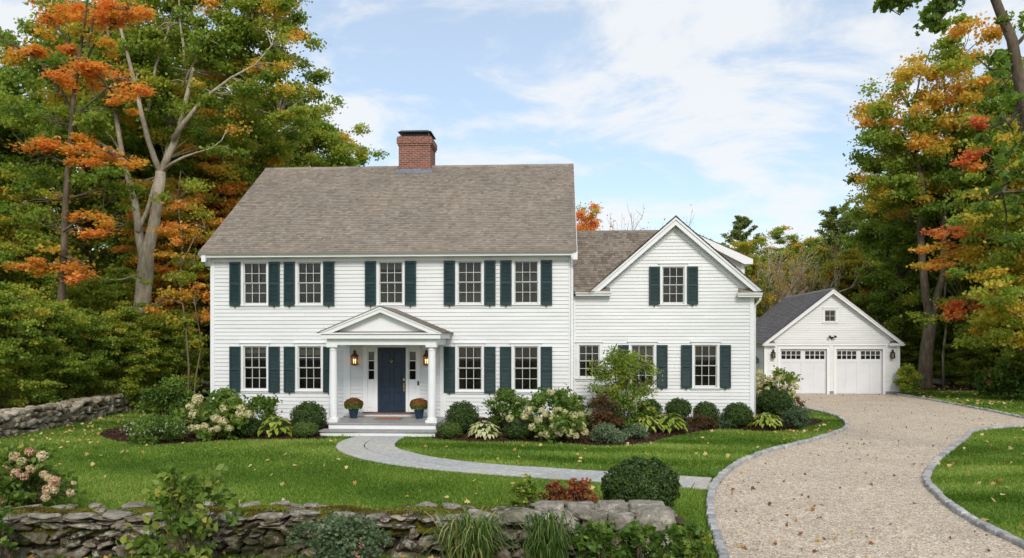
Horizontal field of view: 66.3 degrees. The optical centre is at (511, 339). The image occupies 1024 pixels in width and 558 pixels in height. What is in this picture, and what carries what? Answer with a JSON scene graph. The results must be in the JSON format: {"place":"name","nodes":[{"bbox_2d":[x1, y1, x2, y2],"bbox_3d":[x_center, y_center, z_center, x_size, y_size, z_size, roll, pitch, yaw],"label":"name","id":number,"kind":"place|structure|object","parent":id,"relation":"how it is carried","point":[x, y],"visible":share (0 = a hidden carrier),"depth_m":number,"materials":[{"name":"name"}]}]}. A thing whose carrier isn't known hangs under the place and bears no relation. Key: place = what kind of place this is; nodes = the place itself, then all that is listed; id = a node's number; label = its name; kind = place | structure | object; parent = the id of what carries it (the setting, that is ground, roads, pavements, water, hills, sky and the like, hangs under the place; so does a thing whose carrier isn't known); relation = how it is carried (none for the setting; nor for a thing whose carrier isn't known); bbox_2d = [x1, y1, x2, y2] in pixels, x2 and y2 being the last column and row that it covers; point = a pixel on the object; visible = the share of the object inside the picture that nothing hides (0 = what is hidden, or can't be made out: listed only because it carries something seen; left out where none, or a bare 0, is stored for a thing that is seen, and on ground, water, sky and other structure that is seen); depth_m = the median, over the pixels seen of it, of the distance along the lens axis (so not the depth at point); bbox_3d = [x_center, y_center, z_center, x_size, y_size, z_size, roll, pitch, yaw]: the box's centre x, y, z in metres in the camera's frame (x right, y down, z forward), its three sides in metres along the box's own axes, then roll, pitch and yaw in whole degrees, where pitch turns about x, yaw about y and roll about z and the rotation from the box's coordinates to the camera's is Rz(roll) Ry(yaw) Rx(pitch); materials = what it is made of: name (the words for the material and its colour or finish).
{"place":"outdoors","nodes":[
{"label":"outdoors","id":0,"kind":"place"},
{"bbox_2d":[5,351,1005,407],"bbox_3d":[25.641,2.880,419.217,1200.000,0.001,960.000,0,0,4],"label":"ground","id":1,"kind":"structure","parent":0,"point":[941,387],"depth_m":46.36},
{"bbox_2d":[0,281,55,408],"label":"understory tree","id":2,"kind":"object","parent":1,"relation":"on","point":[11,308],"visible":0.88,"depth_m":25.70,"materials":[{"name":"green plant"}]},
{"bbox_2d":[0,242,66,408],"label":"understory tree","id":3,"kind":"object","parent":1,"relation":"on","point":[10,276],"visible":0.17,"depth_m":30.82,"materials":[{"name":"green plant"}]},
{"bbox_2d":[0,282,85,408],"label":"understory tree","id":4,"kind":"object","parent":1,"relation":"on","point":[52,360],"visible":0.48,"depth_m":27.22,"materials":[{"name":"green plant"}]},
{"bbox_2d":[0,165,101,309],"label":"maple tree","id":5,"kind":"object","parent":1,"relation":"on","point":[25,238],"visible":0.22,"depth_m":33.63,"materials":[{"name":"green plant"}]},
{"bbox_2d":[0,65,114,262],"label":"broadleaf tree","id":6,"kind":"object","parent":1,"relation":"on","point":[13,85],"visible":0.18,"depth_m":36.85,"materials":[{"name":"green plant"}]},
{"bbox_2d":[6,262,113,406],"bbox_3d":[-19.133,-0.183,32.440,4.941,6.270,4.961,0,0,-29],"label":"understory tree","id":7,"kind":"object","parent":1,"relation":"on","point":[74,296],"visible":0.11,"depth_m":31.82,"materials":[{"name":"orange plant"}]},
{"bbox_2d":[32,299,127,402],"bbox_3d":[-16.367,0.699,29.416,3.504,4.446,3.518,0,0,-40],"label":"understory tree","id":8,"kind":"object","parent":1,"relation":"on","point":[88,323],"visible":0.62,"depth_m":29.37,"materials":[{"name":"green plant"}]},
{"bbox_2d":[0,388,159,437],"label":"stone wall","id":9,"kind":"structure","parent":1,"relation":"on","point":[22,420],"depth_m":25.65,"materials":[{"name":"stone"}]},
{"bbox_2d":[0,0,160,389],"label":"maple tree","id":10,"kind":"object","parent":1,"relation":"on","point":[94,122],"visible":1,"depth_m":29.48,"materials":[{"name":"orange plant"}]},
{"bbox_2d":[0,0,204,295],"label":"broadleaf tree","id":11,"kind":"object","parent":1,"relation":"on","point":[86,247],"visible":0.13,"depth_m":39.90,"materials":[{"name":"brown plant"}]},
{"bbox_2d":[74,266,150,396],"bbox_3d":[-18.525,-0.183,35.417,4.941,6.270,4.961,0,0,-21],"label":"understory tree","id":12,"kind":"object","parent":1,"relation":"on","point":[107,296],"visible":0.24,"depth_m":34.59,"materials":[{"name":"green plant"}]},
{"bbox_2d":[82,300,164,408],"bbox_3d":[-15.924,0.644,31.512,3.608,4.560,3.594,0,0,-16],"label":"understory tree","id":13,"kind":"object","parent":1,"relation":"on","point":[137,340],"visible":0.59,"depth_m":31.18,"materials":[{"name":"green plant"}]},
{"bbox_2d":[108,175,210,367],"bbox_3d":[-16.855,-2.573,39.060,5.656,11.034,6.114,0,0,-1],"label":"maple tree","id":14,"kind":"object","parent":1,"relation":"on","point":[169,215],"visible":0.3,"depth_m":37.95,"materials":[{"name":"green plant"}]},
{"bbox_2d":[118,302,208,393],"bbox_3d":[-15.132,0.644,33.828,3.594,4.560,3.608,0,0,3],"label":"understory tree","id":15,"kind":"object","parent":1,"relation":"on","point":[172,343],"visible":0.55,"depth_m":33.53,"materials":[{"name":"green plant"}]},
{"bbox_2d":[72,28,261,365],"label":"broadleaf tree","id":16,"kind":"object","parent":1,"relation":"on","point":[135,144],"visible":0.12,"depth_m":40.88,"materials":[{"name":"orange plant"}]},
{"bbox_2d":[156,298,209,380],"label":"understory tree","id":17,"kind":"object","parent":1,"relation":"on","point":[204,374],"visible":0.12,"depth_m":39.18,"materials":[{"name":"green plant"}]},
{"bbox_2d":[38,0,333,381],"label":"forked tree","id":18,"kind":"object","parent":1,"relation":"on","point":[142,56],"visible":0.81,"depth_m":34.56,"materials":[{"name":"green plant"}]},
{"bbox_2d":[143,146,261,335],"bbox_3d":[-15.981,-3.606,40.687,7.279,13.135,6.734,0,0,-18],"label":"maple tree","id":19,"kind":"object","parent":1,"relation":"on","point":[220,208],"visible":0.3,"depth_m":39.56,"materials":[{"name":"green plant"}]},
{"bbox_2d":[166,48,305,348],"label":"broadleaf tree","id":20,"kind":"object","parent":1,"relation":"on","point":[274,154],"visible":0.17,"depth_m":40.86,"materials":[{"name":"green plant"}]},
{"bbox_2d":[256,94,389,178],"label":"broadleaf tree","id":21,"kind":"object","parent":1,"relation":"on","point":[330,140],"visible":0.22,"depth_m":46.73,"materials":[{"name":"green plant"}]},
{"bbox_2d":[0,376,1023,557],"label":"fallen leaves","id":22,"kind":"object","parent":1,"relation":"on","point":[704,453],"visible":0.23,"depth_m":18.51,"materials":[{"name":"orange plant"}]},
{"bbox_2d":[576,201,606,278],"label":"maple tree","id":23,"kind":"object","parent":1,"relation":"on","point":[591,225],"visible":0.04,"depth_m":59.09,"materials":[{"name":"orange plant"}]},
{"bbox_2d":[720,215,784,308],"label":"pine tree","id":24,"kind":"object","parent":1,"relation":"on","point":[740,223],"visible":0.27,"depth_m":64.41,"materials":[{"name":"green plant"}]},
{"bbox_2d":[729,234,779,317],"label":"maple tree","id":25,"kind":"object","parent":1,"relation":"on","point":[747,246],"visible":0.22,"depth_m":52.56,"materials":[{"name":"green plant"}]},
{"bbox_2d":[749,231,822,318],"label":"bare tree","id":26,"kind":"object","parent":1,"relation":"on","point":[782,295],"visible":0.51,"depth_m":52.58,"materials":[{"name":"brown plant"}]},
{"bbox_2d":[761,224,819,298],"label":"broadleaf tree","id":27,"kind":"object","parent":1,"relation":"on","point":[774,235],"visible":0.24,"depth_m":71.99,"materials":[{"name":"green plant"}]},
{"bbox_2d":[762,239,879,312],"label":"bare tree","id":28,"kind":"object","parent":1,"relation":"on","point":[803,285],"visible":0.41,"depth_m":53.79,"materials":[{"name":"brown plant"}]},
{"bbox_2d":[787,201,861,293],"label":"pine tree","id":29,"kind":"object","parent":1,"relation":"on","point":[831,224],"visible":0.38,"depth_m":66.08,"materials":[{"name":"green plant"}]},
{"bbox_2d":[792,246,878,310],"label":"maple tree","id":30,"kind":"object","parent":1,"relation":"on","point":[851,254],"visible":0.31,"depth_m":55.20,"materials":[{"name":"green plant"}]},
{"bbox_2d":[839,151,938,365],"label":"broadleaf tree","id":31,"kind":"object","parent":1,"relation":"on","point":[867,235],"visible":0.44,"depth_m":50.65,"materials":[{"name":"green plant"}]},
{"bbox_2d":[888,316,936,380],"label":"understory tree","id":32,"kind":"object","parent":1,"relation":"on","point":[913,357],"visible":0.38,"depth_m":50.67,"materials":[{"name":"green plant"}]},
{"bbox_2d":[839,11,1016,388],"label":"forked tree","id":33,"kind":"object","parent":1,"relation":"on","point":[906,182],"visible":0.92,"depth_m":45.49,"materials":[{"name":"green plant"}]},
{"bbox_2d":[888,110,988,384],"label":"broadleaf tree","id":34,"kind":"object","parent":1,"relation":"on","point":[935,225],"visible":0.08,"depth_m":49.49,"materials":[{"name":"green plant"}]},
{"bbox_2d":[914,312,971,385],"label":"understory tree","id":35,"kind":"object","parent":1,"relation":"on","point":[950,363],"visible":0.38,"depth_m":48.78,"materials":[{"name":"green plant"}]},
{"bbox_2d":[895,66,1023,368],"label":"broadleaf tree","id":36,"kind":"object","parent":1,"relation":"on","point":[984,105],"visible":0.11,"depth_m":46.97,"materials":[{"name":"orange plant"}]},
{"bbox_2d":[943,314,1002,385],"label":"understory tree","id":37,"kind":"object","parent":1,"relation":"on","point":[971,365],"visible":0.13,"depth_m":46.42,"materials":[{"name":"green plant"}]},
{"bbox_2d":[950,56,1023,290],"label":"broadleaf tree","id":38,"kind":"object","parent":1,"relation":"on","point":[1002,109],"visible":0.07,"depth_m":45.80,"materials":[{"name":"green plant"}]},
{"bbox_2d":[965,308,1023,382],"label":"understory tree","id":39,"kind":"object","parent":1,"relation":"on","point":[988,354],"visible":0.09,"depth_m":44.92,"materials":[{"name":"green plant"}]},
{"bbox_2d":[0,389,1023,557],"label":"grass","id":40,"kind":"structure","parent":0,"point":[985,461],"depth_m":17.78,"materials":[{"name":"green plant"}]},
{"bbox_2d":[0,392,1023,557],"bbox_3d":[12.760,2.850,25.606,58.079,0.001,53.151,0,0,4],"label":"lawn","id":41,"kind":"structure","parent":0,"point":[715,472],"depth_m":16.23,"materials":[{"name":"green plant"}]},
{"bbox_2d":[0,506,19,557],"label":"perennial","id":42,"kind":"object","parent":41,"relation":"on","point":[6,545],"visible":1,"depth_m":9.87,"materials":[{"name":"green plant"}]},
{"bbox_2d":[0,440,86,506],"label":"hydrangea bush","id":43,"kind":"object","parent":41,"relation":"on","point":[29,473],"visible":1,"depth_m":12.72,"materials":[{"name":"green plant"}]},
{"bbox_2d":[139,171,216,392],"bbox_3d":[-13.753,-2.160,32.423,2.968,9.617,2.692,0,0,4],"label":"maple tree","id":44,"kind":"object","parent":41,"relation":"on","point":[181,276],"visible":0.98,"depth_m":32.31,"materials":[{"name":"green plant"}]},
{"bbox_2d":[115,461,247,557],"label":"bramble bush","id":45,"kind":"object","parent":41,"relation":"on","point":[181,521],"visible":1,"depth_m":9.43,"materials":[{"name":"green plant"}]},
{"bbox_2d":[100,425,324,443],"bbox_3d":[-9.008,2.834,24.043,7.603,0.001,5.504,0,0,4],"label":"planting bed","id":46,"kind":"object","parent":41,"relation":"on","point":[282,437],"visible":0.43,"depth_m":22.51,"materials":[{"name":"brown soil"}]},
{"bbox_2d":[119,412,193,445],"bbox_3d":[-9.801,2.427,21.653,1.825,0.866,2.084,0,0,-38],"label":"shrub","id":47,"kind":"object","parent":46,"relation":"on","point":[156,426],"visible":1,"depth_m":21.32,"materials":[{"name":"green plant"}]},
{"bbox_2d":[170,385,255,440],"bbox_3d":[-8.493,2.078,22.637,2.380,1.563,2.138,0,0,4],"label":"hydrangea bush","id":48,"kind":"object","parent":46,"relation":"on","point":[226,409],"visible":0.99,"depth_m":22.13,"materials":[{"name":"green plant"}]},
{"bbox_2d":[257,416,292,436],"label":"hosta plant","id":49,"kind":"object","parent":46,"relation":"on","point":[276,429],"visible":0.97,"depth_m":22.74,"materials":[{"name":"green plant"}]},
{"bbox_2d":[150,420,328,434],"bbox_3d":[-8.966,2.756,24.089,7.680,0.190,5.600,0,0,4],"label":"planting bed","id":50,"kind":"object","parent":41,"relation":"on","point":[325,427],"visible":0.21,"depth_m":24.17,"materials":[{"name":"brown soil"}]},
{"bbox_2d":[131,374,199,421],"bbox_3d":[-10.687,1.920,24.364,1.764,1.738,1.614,0,0,4],"label":"shrub","id":51,"kind":"object","parent":50,"relation":"on","point":[168,399],"visible":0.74,"depth_m":24.11,"materials":[{"name":"green plant"}]},
{"bbox_2d":[246,394,282,428],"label":"shrub","id":52,"kind":"object","parent":50,"relation":"on","point":[266,406],"visible":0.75,"depth_m":24.23,"materials":[{"name":"green plant"}]},
{"bbox_2d":[289,400,326,428],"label":"boxwood shrub","id":53,"kind":"object","parent":50,"relation":"on","point":[314,411],"visible":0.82,"depth_m":23.40,"materials":[{"name":"green plant"}]},
{"bbox_2d":[285,508,394,557],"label":"catmint plant","id":54,"kind":"object","parent":41,"relation":"on","point":[336,535],"visible":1,"depth_m":9.23,"materials":[{"name":"green plant"}]},
{"bbox_2d":[0,499,684,557],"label":"stone wall","id":55,"kind":"structure","parent":41,"relation":"on","point":[96,529],"depth_m":10.25,"materials":[{"name":"stone"}]},
{"bbox_2d":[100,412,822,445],"bbox_3d":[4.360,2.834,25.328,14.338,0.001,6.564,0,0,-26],"label":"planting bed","id":56,"kind":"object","parent":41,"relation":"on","point":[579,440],"visible":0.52,"depth_m":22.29,"materials":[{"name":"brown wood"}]},
{"bbox_2d":[502,418,537,438],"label":"yew shrub","id":57,"kind":"object","parent":56,"relation":"on","point":[518,429],"visible":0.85,"depth_m":22.06,"materials":[{"name":"green plant"}]},
{"bbox_2d":[505,384,593,444],"bbox_3d":[1.256,2.039,22.083,2.095,1.640,2.151,0,0,40],"label":"hydrangea bush","id":58,"kind":"object","parent":56,"relation":"on","point":[560,420],"visible":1,"depth_m":21.58,"materials":[{"name":"green plant"}]},
{"bbox_2d":[588,422,631,443],"bbox_3d":[2.666,2.551,21.509,1.246,0.619,1.100,0,0,4],"label":"lavender mound","id":59,"kind":"object","parent":56,"relation":"on","point":[604,432],"visible":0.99,"depth_m":21.31,"materials":[{"name":"green plant"}]},
{"bbox_2d":[756,388,794,414],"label":"yew shrub","id":60,"kind":"object","parent":56,"relation":"on","point":[774,400],"visible":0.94,"depth_m":28.76,"materials":[{"name":"green plant"}]},
{"bbox_2d":[778,405,811,428],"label":"shrub","id":61,"kind":"object","parent":56,"relation":"on","point":[797,417],"visible":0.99,"depth_m":24.59,"materials":[{"name":"green plant"}]},
{"bbox_2d":[404,506,525,557],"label":"daylily clump","id":62,"kind":"object","parent":41,"relation":"on","point":[468,538],"visible":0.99,"depth_m":9.54,"materials":[{"name":"green plant"}]},
{"bbox_2d":[198,130,763,436],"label":"house","id":63,"kind":"structure","parent":41,"relation":"on","point":[388,291],"depth_m":25.86,"materials":[{"name":"white wood"}]},
{"bbox_2d":[240,259,269,307],"bbox_3d":[-8.522,-1.865,26.277,1.070,1.600,0.585,0,0,4],"label":"window","id":64,"kind":"structure","parent":63,"relation":"in","point":[254,273],"depth_m":26.18,"materials":[{"name":"paint"}]},
{"bbox_2d":[239,342,270,392],"bbox_3d":[-8.522,0.920,26.277,1.070,1.710,0.585,0,0,4],"label":"window","id":65,"kind":"structure","parent":63,"relation":"in","point":[254,355],"depth_m":26.19,"materials":[{"name":"paint"}]},
{"bbox_2d":[293,342,324,393],"bbox_3d":[-6.685,0.920,26.164,1.070,1.710,0.585,0,0,4],"label":"window","id":66,"kind":"structure","parent":63,"relation":"in","point":[308,355],"depth_m":26.07,"materials":[{"name":"paint"}]},
{"bbox_2d":[295,259,323,307],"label":"window","id":67,"kind":"structure","parent":63,"relation":"in","point":[308,272],"depth_m":26.19,"materials":[{"name":"paint"}]},
{"bbox_2d":[374,259,406,306],"bbox_3d":[-3.970,-1.865,25.998,1.070,1.600,0.585,0,0,4],"label":"window","id":68,"kind":"structure","parent":63,"relation":"in","point":[390,273],"depth_m":25.90,"materials":[{"name":"paint"}]},
{"bbox_2d":[378,347,405,411],"bbox_3d":[-3.953,1.309,25.794,0.932,2.113,0.141,0,0,4],"label":"front door","id":69,"kind":"structure","parent":63,"relation":"in","point":[391,360],"depth_m":25.82,"materials":[{"name":"paint"}]},
{"bbox_2d":[455,258,484,306],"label":"window","id":70,"kind":"structure","parent":63,"relation":"in","point":[469,272],"depth_m":25.74,"materials":[{"name":"paint"}]},
{"bbox_2d":[454,342,485,393],"bbox_3d":[-1.365,0.920,25.839,1.070,1.710,0.585,0,0,4],"label":"window","id":71,"kind":"structure","parent":63,"relation":"in","point":[469,356],"depth_m":25.74,"materials":[{"name":"paint"}]},
{"bbox_2d":[511,258,540,306],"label":"window","id":72,"kind":"structure","parent":63,"relation":"in","point":[526,272],"depth_m":25.63,"materials":[{"name":"paint"}]},
{"bbox_2d":[510,342,541,393],"bbox_3d":[0.471,0.920,25.727,1.070,1.710,0.585,0,0,4],"label":"window","id":73,"kind":"structure","parent":63,"relation":"in","point":[525,356],"depth_m":25.63,"materials":[{"name":"paint"}]},
{"bbox_2d":[575,341,602,380],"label":"window","id":74,"kind":"structure","parent":63,"relation":"in","point":[585,350],"depth_m":26.04,"materials":[{"name":"paint"}]},
{"bbox_2d":[627,341,658,389],"bbox_3d":[4.321,0.845,26.092,1.030,1.640,0.585,0,0,4],"label":"window","id":75,"kind":"structure","parent":63,"relation":"in","point":[648,347],"depth_m":25.99,"materials":[{"name":"paint"}]},
{"bbox_2d":[658,262,688,306],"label":"window","id":76,"kind":"structure","parent":63,"relation":"in","point":[673,275],"depth_m":25.86,"materials":[{"name":"paint"}]},
{"bbox_2d":[690,341,721,390],"bbox_3d":[6.372,0.845,25.967,1.020,1.640,0.585,0,0,4],"label":"window","id":77,"kind":"structure","parent":63,"relation":"in","point":[705,354],"depth_m":25.86,"materials":[{"name":"paint"}]},
{"bbox_2d":[504,473,541,508],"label":"sedum plant","id":78,"kind":"object","parent":41,"relation":"on","point":[523,498],"visible":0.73,"depth_m":11.43,"materials":[{"name":"green plant"}]},
{"bbox_2d":[509,508,587,557],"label":"daylily clump","id":79,"kind":"object","parent":41,"relation":"on","point":[547,539],"visible":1,"depth_m":9.44,"materials":[{"name":"green plant"}]},
{"bbox_2d":[559,477,599,501],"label":"spurge plant","id":80,"kind":"object","parent":41,"relation":"on","point":[575,493],"visible":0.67,"depth_m":11.48,"materials":[{"name":"red plant"}]},
{"bbox_2d":[569,519,617,557],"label":"cranesbill plant","id":81,"kind":"object","parent":41,"relation":"on","point":[598,537],"visible":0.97,"depth_m":9.42,"materials":[{"name":"green plant"}]},
{"bbox_2d":[460,414,791,437],"bbox_3d":[4.245,2.691,26.247,13.440,0.325,10.720,0,0,4],"label":"planting bed","id":82,"kind":"object","parent":41,"relation":"on","point":[689,426],"visible":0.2,"depth_m":24.46,"materials":[{"name":"brown soil"}]},
{"bbox_2d":[444,400,479,432],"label":"boxwood shrub","id":83,"kind":"object","parent":82,"relation":"on","point":[464,415],"visible":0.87,"depth_m":23.09,"materials":[{"name":"green plant"}]},
{"bbox_2d":[481,387,536,428],"bbox_3d":[-0.063,2.087,23.565,1.841,1.385,1.589,0,0,40],"label":"shrub","id":84,"kind":"object","parent":82,"relation":"on","point":[509,401],"visible":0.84,"depth_m":23.23,"materials":[{"name":"green plant"}]},
{"bbox_2d":[583,391,625,429],"bbox_3d":[2.687,2.188,23.510,1.426,1.262,1.395,0,0,4],"label":"shrub","id":85,"kind":"object","parent":82,"relation":"on","point":[604,414],"visible":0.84,"depth_m":23.42,"materials":[{"name":"red plant"}]},
{"bbox_2d":[582,344,663,422],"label":"serviceberry tree","id":86,"kind":"object","parent":82,"relation":"on","point":[623,364],"visible":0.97,"depth_m":24.08,"materials":[{"name":"green plant"}]},
{"bbox_2d":[605,392,641,429],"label":"shrub","id":87,"kind":"object","parent":82,"relation":"on","point":[633,416],"visible":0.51,"depth_m":23.85,"materials":[{"name":"green plant"}]},
{"bbox_2d":[722,402,753,426],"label":"boxwood shrub","id":88,"kind":"object","parent":82,"relation":"on","point":[739,413],"visible":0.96,"depth_m":24.67,"materials":[{"name":"green plant"}]},
{"bbox_2d":[611,518,669,557],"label":"cranesbill plant","id":89,"kind":"object","parent":41,"relation":"on","point":[634,533],"visible":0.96,"depth_m":9.39,"materials":[{"name":"green plant"}]},
{"bbox_2d":[600,455,681,506],"bbox_3d":[2.127,2.394,12.920,1.330,0.981,1.373,0,0,4],"label":"boxwood shrub","id":90,"kind":"object","parent":41,"relation":"on","point":[637,477],"visible":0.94,"depth_m":12.57,"materials":[{"name":"green plant"}]},
{"bbox_2d":[649,521,716,557],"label":"cranesbill plant","id":91,"kind":"object","parent":41,"relation":"on","point":[680,545],"visible":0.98,"depth_m":9.33,"materials":[{"name":"green plant"}]},
{"bbox_2d":[756,365,803,403],"bbox_3d":[10.849,1.939,31.811,2.176,1.840,2.037,0,0,-31],"label":"hydrangea bush","id":92,"kind":"object","parent":41,"relation":"on","point":[766,382],"visible":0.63,"depth_m":31.50,"materials":[{"name":"beige plant"}]},
{"bbox_2d":[756,288,906,393],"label":"garage","id":93,"kind":"structure","parent":41,"relation":"on","point":[830,341],"depth_m":41.09,"materials":[{"name":"white wood"}]},
{"bbox_2d":[780,349,825,393],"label":"garage door","id":94,"kind":"structure","parent":93,"relation":"in","point":[810,363],"depth_m":41.23,"materials":[{"name":"paint"}]},
{"bbox_2d":[836,349,881,393],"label":"garage door","id":95,"kind":"structure","parent":93,"relation":"in","point":[858,371],"depth_m":41.07,"materials":[{"name":"paint"}]},
{"bbox_2d":[892,363,923,394],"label":"shrub","id":96,"kind":"object","parent":41,"relation":"on","point":[909,386],"visible":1,"depth_m":40.01,"materials":[{"name":"green plant"}]},
{"bbox_2d":[871,0,1023,247],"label":"overhanging tree","id":97,"kind":"object","parent":41,"relation":"on","point":[934,22],"visible":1,"depth_m":16.44,"materials":[{"name":"green plant"}]},
{"bbox_2d":[900,115,1023,348],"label":"maple tree","id":98,"kind":"object","parent":41,"relation":"on","point":[957,305],"visible":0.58,"depth_m":38.30,"materials":[{"name":"orange plant"}]},
{"bbox_2d":[944,131,1023,363],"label":"maple tree","id":99,"kind":"object","parent":41,"relation":"on","point":[996,270],"visible":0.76,"depth_m":34.61,"materials":[{"name":"green plant"}]},
{"bbox_2d":[972,358,1023,400],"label":"rhododendron bush","id":100,"kind":"object","parent":41,"relation":"on","point":[1010,371],"visible":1,"depth_m":36.83,"materials":[{"name":"green plant"}]},
{"bbox_2d":[0,0,1023,262],"label":"sky","id":101,"kind":"structure","parent":0,"point":[723,109],"materials":[{"name":"blue"}]},
{"bbox_2d":[336,436,711,489],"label":"path","id":102,"kind":"structure","parent":0,"point":[381,449],"depth_m":17.74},
{"bbox_2d":[714,394,1023,557],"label":"driveway","id":103,"kind":"structure","parent":0,"point":[940,415],"depth_m":14.70,"materials":[{"name":"beige gravel"}]},
{"bbox_2d":[706,408,849,557],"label":"driveway kerb","id":104,"kind":"structure","parent":103,"relation":"on","point":[720,547],"depth_m":15.85,"materials":[{"name":"stone"}]},
{"bbox_2d":[922,425,1023,548],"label":"driveway kerb","id":105,"kind":"structure","parent":103,"relation":"on","point":[937,492],"depth_m":13.53,"materials":[{"name":"stone"}]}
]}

